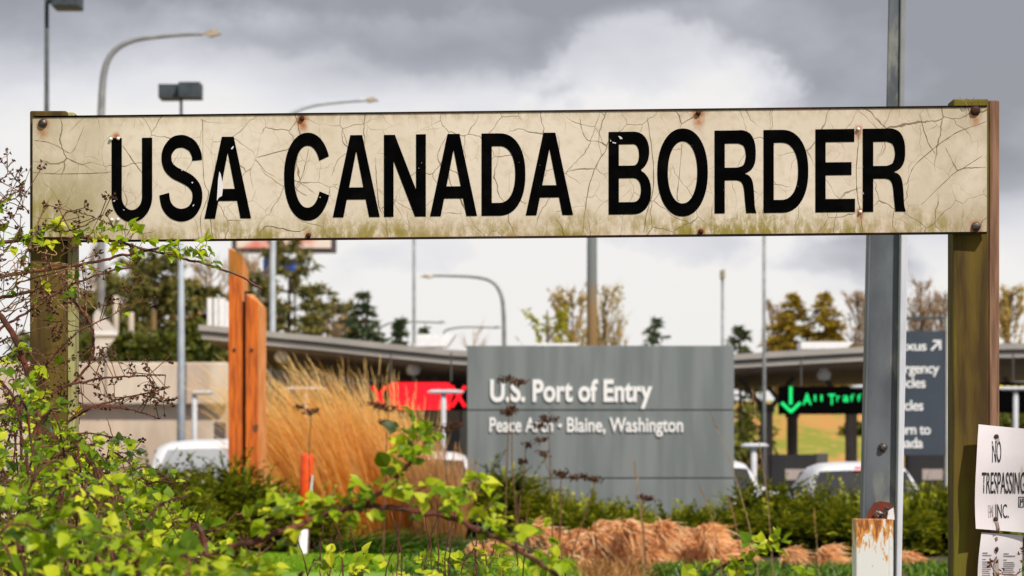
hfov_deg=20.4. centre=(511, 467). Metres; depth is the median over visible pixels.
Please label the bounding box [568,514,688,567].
copper grass
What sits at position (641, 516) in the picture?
grass stalk
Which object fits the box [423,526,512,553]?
strap plant
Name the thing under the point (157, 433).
concrete wall
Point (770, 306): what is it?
bare tree
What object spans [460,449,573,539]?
juniper bush
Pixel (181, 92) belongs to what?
street lamp
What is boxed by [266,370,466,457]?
port office
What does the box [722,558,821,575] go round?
weed tuft
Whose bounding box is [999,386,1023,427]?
lane light
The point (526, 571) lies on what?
weed tuft
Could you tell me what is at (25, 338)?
shrub
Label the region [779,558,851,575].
weed tuft
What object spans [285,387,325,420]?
lane light
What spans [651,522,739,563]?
copper grass
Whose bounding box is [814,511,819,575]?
grass stalk
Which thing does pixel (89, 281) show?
bare tree
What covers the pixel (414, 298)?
light pole
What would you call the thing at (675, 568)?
weed tuft
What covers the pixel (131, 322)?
wooden pole
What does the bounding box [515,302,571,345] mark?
bare tree
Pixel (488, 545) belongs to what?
copper grass
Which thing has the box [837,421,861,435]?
shrub
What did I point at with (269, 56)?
sky
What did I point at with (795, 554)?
copper grass
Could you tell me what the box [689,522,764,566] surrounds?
copper grass
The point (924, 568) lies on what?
weed tuft
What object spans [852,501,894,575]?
steel stub
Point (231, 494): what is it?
juniper bush
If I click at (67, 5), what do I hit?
street lamp
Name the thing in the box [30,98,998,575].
border sign
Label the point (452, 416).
inspection booth
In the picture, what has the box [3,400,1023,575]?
ground
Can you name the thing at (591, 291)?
utility pole
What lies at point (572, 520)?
juniper bush
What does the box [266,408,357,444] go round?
inspection booth
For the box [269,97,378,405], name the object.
street lamp
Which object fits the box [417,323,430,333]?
fir tree
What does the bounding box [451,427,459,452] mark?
window
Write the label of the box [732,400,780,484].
shrub
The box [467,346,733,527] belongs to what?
port sign
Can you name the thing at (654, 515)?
juniper bush
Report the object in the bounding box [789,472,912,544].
juniper bush
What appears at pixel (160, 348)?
shrub
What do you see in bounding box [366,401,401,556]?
dead stalk
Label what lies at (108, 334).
triangular sign
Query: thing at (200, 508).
juniper bush
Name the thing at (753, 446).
lane light
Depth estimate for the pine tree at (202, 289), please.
99.66 m
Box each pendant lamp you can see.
[274,330,288,362]
[406,343,420,375]
[816,348,830,380]
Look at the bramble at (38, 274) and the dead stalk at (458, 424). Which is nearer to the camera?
the bramble at (38, 274)
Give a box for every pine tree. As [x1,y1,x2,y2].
[79,267,157,338]
[79,299,89,348]
[106,246,216,351]
[184,277,227,362]
[220,266,297,367]
[254,240,339,369]
[299,282,338,335]
[312,294,360,336]
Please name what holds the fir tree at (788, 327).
on the ground at (818, 434)
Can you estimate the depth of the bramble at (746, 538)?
4.99 m
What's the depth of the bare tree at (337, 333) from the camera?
125.94 m
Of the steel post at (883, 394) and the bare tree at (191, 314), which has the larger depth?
the bare tree at (191, 314)
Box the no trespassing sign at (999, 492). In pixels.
[975,424,1023,532]
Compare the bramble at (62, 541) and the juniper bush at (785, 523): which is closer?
the bramble at (62, 541)
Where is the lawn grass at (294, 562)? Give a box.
[235,551,422,571]
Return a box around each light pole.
[412,239,415,414]
[720,269,724,345]
[762,236,765,494]
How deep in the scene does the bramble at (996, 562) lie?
6.40 m
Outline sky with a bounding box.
[0,0,1023,400]
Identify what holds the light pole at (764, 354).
on the ground at (818, 434)
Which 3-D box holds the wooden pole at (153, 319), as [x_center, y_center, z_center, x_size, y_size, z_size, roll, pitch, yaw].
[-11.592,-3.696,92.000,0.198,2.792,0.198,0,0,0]
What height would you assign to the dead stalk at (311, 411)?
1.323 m
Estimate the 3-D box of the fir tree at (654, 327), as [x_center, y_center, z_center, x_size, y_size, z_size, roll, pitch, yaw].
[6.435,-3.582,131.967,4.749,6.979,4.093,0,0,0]
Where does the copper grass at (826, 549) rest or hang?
on the ground at (818, 434)
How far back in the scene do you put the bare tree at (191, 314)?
107.87 m
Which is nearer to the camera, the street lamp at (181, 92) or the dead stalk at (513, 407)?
the dead stalk at (513, 407)
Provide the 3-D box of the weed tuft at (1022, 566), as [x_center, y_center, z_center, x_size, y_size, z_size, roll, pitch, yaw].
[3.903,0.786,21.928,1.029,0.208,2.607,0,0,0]
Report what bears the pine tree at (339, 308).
on the ground at (818, 434)
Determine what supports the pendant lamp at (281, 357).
hanging from the inspection canopy
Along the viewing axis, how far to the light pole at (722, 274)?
89.96 m
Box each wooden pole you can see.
[113,296,118,331]
[128,312,133,340]
[151,310,155,346]
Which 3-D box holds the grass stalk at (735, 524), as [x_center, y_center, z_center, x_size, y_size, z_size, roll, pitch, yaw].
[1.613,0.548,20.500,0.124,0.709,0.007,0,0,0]
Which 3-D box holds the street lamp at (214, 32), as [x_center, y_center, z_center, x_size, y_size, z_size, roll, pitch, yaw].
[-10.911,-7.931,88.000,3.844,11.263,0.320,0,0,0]
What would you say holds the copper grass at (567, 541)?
on the ground at (818, 434)
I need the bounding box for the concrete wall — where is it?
[0,362,227,519]
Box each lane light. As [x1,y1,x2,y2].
[192,390,213,439]
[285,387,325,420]
[427,390,463,450]
[741,443,768,481]
[850,385,862,388]
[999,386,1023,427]
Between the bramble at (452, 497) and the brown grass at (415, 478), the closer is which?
the bramble at (452, 497)
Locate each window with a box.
[372,425,447,451]
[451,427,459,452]
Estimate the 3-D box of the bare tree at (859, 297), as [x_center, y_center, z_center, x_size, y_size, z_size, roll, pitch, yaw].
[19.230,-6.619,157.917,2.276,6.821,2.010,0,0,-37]
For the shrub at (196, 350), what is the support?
on the ground at (818, 434)
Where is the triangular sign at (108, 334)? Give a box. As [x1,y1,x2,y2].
[93,309,117,361]
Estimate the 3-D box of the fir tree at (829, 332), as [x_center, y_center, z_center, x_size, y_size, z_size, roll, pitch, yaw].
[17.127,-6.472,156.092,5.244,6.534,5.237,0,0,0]
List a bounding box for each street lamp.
[44,0,83,110]
[97,28,221,361]
[158,82,202,440]
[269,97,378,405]
[377,321,445,330]
[421,274,506,345]
[440,326,500,348]
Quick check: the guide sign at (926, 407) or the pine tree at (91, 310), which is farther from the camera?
the pine tree at (91, 310)
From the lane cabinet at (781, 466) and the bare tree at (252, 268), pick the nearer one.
the lane cabinet at (781, 466)
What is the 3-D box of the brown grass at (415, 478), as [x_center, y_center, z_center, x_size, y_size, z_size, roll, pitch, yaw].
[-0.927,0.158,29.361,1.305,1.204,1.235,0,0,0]
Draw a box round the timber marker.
[228,248,265,545]
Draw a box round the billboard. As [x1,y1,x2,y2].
[232,240,336,315]
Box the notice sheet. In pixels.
[978,533,1022,575]
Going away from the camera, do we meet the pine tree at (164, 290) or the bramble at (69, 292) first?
the bramble at (69, 292)
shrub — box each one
[5,330,29,361]
[79,331,117,361]
[108,327,153,361]
[139,326,177,361]
[170,317,227,361]
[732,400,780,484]
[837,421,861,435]
[999,413,1023,428]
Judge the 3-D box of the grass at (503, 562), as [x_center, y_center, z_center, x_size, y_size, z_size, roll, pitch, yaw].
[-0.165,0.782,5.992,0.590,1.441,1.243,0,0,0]
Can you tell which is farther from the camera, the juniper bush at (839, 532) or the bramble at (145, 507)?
the juniper bush at (839, 532)
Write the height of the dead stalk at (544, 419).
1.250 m
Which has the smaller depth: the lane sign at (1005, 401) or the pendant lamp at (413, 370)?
the lane sign at (1005, 401)
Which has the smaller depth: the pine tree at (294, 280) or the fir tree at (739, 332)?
the pine tree at (294, 280)
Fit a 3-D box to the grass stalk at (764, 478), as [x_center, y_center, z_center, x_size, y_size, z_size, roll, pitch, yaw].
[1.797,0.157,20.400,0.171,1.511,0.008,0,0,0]
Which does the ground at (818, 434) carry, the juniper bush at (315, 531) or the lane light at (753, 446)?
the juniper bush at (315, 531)
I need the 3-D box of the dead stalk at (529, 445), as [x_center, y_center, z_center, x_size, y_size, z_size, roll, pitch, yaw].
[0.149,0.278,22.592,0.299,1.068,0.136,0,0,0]
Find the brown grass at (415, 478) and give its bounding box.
[361,428,481,540]
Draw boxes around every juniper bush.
[96,445,223,515]
[144,466,249,548]
[176,446,297,551]
[231,481,366,552]
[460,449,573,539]
[505,484,656,540]
[518,493,658,550]
[612,499,714,523]
[633,495,784,556]
[705,468,850,518]
[714,474,859,556]
[786,493,947,556]
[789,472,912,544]
[852,484,1023,556]
[903,470,947,539]
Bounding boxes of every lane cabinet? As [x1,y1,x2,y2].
[769,454,827,493]
[904,455,944,491]
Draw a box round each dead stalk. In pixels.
[292,402,319,556]
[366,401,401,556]
[432,421,465,550]
[496,374,529,555]
[506,405,517,555]
[514,435,548,556]
[531,412,559,547]
[552,468,578,557]
[569,472,603,559]
[635,493,655,565]
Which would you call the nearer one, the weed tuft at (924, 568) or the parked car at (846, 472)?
the weed tuft at (924, 568)
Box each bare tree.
[79,242,110,346]
[165,276,204,327]
[186,254,227,310]
[222,243,276,320]
[316,296,348,337]
[460,320,488,348]
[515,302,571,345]
[544,286,586,345]
[581,280,630,345]
[761,298,788,394]
[839,289,864,346]
[907,274,939,330]
[927,290,947,330]
[999,284,1023,342]
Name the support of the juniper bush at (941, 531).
on the ground at (818, 434)
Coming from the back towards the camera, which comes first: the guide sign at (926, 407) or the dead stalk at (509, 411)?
the guide sign at (926, 407)
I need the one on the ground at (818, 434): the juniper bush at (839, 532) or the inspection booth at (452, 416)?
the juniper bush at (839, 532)
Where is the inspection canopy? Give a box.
[198,298,1023,490]
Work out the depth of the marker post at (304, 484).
24.96 m
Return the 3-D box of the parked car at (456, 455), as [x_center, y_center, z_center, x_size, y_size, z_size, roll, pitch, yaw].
[-1.468,0.601,47.507,2.531,1.738,5.170,0,0,0]
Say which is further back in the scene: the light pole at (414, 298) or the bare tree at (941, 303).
the bare tree at (941, 303)
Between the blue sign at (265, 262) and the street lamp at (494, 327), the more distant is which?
the street lamp at (494, 327)
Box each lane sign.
[371,352,467,410]
[778,357,862,413]
[999,353,1023,412]
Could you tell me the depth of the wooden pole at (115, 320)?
91.92 m
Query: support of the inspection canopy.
on the road
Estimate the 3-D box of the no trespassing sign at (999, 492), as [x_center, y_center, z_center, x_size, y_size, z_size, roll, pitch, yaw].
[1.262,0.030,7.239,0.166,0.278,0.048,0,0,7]
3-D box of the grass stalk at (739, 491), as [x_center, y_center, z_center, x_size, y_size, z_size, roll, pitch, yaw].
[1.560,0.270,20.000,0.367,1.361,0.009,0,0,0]
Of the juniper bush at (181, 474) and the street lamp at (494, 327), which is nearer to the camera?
the juniper bush at (181, 474)
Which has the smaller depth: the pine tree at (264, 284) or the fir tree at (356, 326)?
the pine tree at (264, 284)
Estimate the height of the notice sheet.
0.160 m
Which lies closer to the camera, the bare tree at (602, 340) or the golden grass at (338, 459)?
the golden grass at (338, 459)
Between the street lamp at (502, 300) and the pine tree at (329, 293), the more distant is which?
the pine tree at (329, 293)
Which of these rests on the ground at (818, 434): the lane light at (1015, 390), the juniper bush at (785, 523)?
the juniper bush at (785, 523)
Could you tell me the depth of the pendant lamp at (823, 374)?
76.87 m
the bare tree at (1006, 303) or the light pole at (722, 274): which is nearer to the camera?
the light pole at (722, 274)
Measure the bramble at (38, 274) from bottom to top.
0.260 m
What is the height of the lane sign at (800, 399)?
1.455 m
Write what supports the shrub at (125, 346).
on the ground at (818, 434)
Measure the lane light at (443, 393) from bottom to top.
3.052 m
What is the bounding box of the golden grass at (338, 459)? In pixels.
[171,352,450,539]
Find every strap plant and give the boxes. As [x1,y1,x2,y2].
[317,522,422,553]
[367,523,465,554]
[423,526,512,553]
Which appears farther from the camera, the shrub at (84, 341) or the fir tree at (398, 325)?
the fir tree at (398, 325)
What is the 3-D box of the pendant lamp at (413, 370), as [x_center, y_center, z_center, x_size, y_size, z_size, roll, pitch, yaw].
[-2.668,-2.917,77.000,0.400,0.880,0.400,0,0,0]
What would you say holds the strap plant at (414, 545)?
on the ground at (818, 434)
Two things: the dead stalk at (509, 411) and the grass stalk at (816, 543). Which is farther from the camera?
the dead stalk at (509, 411)
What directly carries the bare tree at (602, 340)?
on the ground at (818, 434)
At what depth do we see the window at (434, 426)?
84.02 m
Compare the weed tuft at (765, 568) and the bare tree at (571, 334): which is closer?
the weed tuft at (765, 568)
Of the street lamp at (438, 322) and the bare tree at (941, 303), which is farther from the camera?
the bare tree at (941, 303)
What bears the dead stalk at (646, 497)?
on the ground at (818, 434)
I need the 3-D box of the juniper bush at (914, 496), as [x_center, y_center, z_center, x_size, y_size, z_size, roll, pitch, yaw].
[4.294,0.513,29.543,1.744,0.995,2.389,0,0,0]
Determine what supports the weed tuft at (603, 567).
on the ground at (818, 434)
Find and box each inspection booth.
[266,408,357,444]
[359,409,461,451]
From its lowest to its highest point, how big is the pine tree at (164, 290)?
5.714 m
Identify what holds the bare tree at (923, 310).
on the ground at (818, 434)
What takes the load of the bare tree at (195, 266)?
on the ground at (818, 434)
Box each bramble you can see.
[0,148,262,453]
[0,231,105,330]
[0,336,217,575]
[0,431,276,575]
[0,458,303,575]
[180,406,578,575]
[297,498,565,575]
[681,523,814,575]
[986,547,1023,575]
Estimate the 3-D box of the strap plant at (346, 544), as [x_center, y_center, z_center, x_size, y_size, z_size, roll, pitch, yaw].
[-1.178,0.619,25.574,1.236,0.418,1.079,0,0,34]
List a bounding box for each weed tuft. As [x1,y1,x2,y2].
[393,544,514,575]
[477,548,588,575]
[568,551,669,575]
[634,556,736,575]
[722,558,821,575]
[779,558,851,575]
[902,558,947,575]
[941,557,1023,575]
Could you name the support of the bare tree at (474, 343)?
on the ground at (818, 434)
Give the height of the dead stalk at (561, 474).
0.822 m
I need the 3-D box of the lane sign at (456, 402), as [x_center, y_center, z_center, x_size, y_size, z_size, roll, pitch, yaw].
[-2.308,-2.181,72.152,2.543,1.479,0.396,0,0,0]
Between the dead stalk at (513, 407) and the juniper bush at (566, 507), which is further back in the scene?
the juniper bush at (566, 507)
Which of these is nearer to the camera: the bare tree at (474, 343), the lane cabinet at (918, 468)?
the lane cabinet at (918, 468)
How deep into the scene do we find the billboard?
169.90 m
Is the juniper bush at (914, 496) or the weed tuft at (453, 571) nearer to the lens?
the weed tuft at (453, 571)
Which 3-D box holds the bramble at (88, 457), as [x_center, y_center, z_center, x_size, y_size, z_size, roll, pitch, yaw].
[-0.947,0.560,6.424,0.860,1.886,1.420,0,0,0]
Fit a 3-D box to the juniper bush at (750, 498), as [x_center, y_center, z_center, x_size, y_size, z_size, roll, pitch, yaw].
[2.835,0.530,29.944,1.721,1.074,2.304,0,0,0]
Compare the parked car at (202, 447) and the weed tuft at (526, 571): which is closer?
the weed tuft at (526, 571)
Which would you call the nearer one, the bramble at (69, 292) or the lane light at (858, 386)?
the bramble at (69, 292)
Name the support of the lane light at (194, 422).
on the road
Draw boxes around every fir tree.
[336,290,391,342]
[389,315,410,344]
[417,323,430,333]
[641,315,670,345]
[724,324,773,431]
[756,291,837,395]
[803,290,862,385]
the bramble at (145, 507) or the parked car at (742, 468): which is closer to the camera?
the bramble at (145, 507)
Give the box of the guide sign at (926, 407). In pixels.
[904,316,947,486]
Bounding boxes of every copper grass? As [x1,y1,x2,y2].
[462,538,521,557]
[527,515,589,559]
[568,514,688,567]
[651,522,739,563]
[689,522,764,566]
[778,542,848,567]
[818,542,851,565]
[902,550,932,565]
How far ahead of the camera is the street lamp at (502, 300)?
109.94 m
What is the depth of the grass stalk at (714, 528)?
20.00 m
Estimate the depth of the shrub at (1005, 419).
129.37 m
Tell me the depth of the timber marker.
28.00 m
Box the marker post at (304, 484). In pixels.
[298,454,313,553]
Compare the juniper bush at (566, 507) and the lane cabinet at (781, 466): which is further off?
the lane cabinet at (781, 466)
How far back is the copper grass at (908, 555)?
22.75 m
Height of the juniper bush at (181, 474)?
1.223 m
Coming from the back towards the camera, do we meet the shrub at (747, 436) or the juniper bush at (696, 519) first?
the shrub at (747, 436)
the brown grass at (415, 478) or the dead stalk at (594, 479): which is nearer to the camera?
the dead stalk at (594, 479)
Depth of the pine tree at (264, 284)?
111.88 m
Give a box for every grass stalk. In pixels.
[633,457,644,575]
[699,485,721,575]
[709,411,757,575]
[728,497,742,569]
[751,386,772,575]
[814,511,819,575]
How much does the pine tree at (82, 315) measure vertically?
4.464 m
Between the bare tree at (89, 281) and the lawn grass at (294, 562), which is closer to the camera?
the lawn grass at (294, 562)
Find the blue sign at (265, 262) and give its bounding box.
[263,259,302,328]
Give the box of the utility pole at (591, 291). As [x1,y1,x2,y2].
[587,238,596,345]
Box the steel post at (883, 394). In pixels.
[860,0,907,575]
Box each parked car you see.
[151,439,227,482]
[425,451,466,505]
[732,461,764,503]
[768,462,918,501]
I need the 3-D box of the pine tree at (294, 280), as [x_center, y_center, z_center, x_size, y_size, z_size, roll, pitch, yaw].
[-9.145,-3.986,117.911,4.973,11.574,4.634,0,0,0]
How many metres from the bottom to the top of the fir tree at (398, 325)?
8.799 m

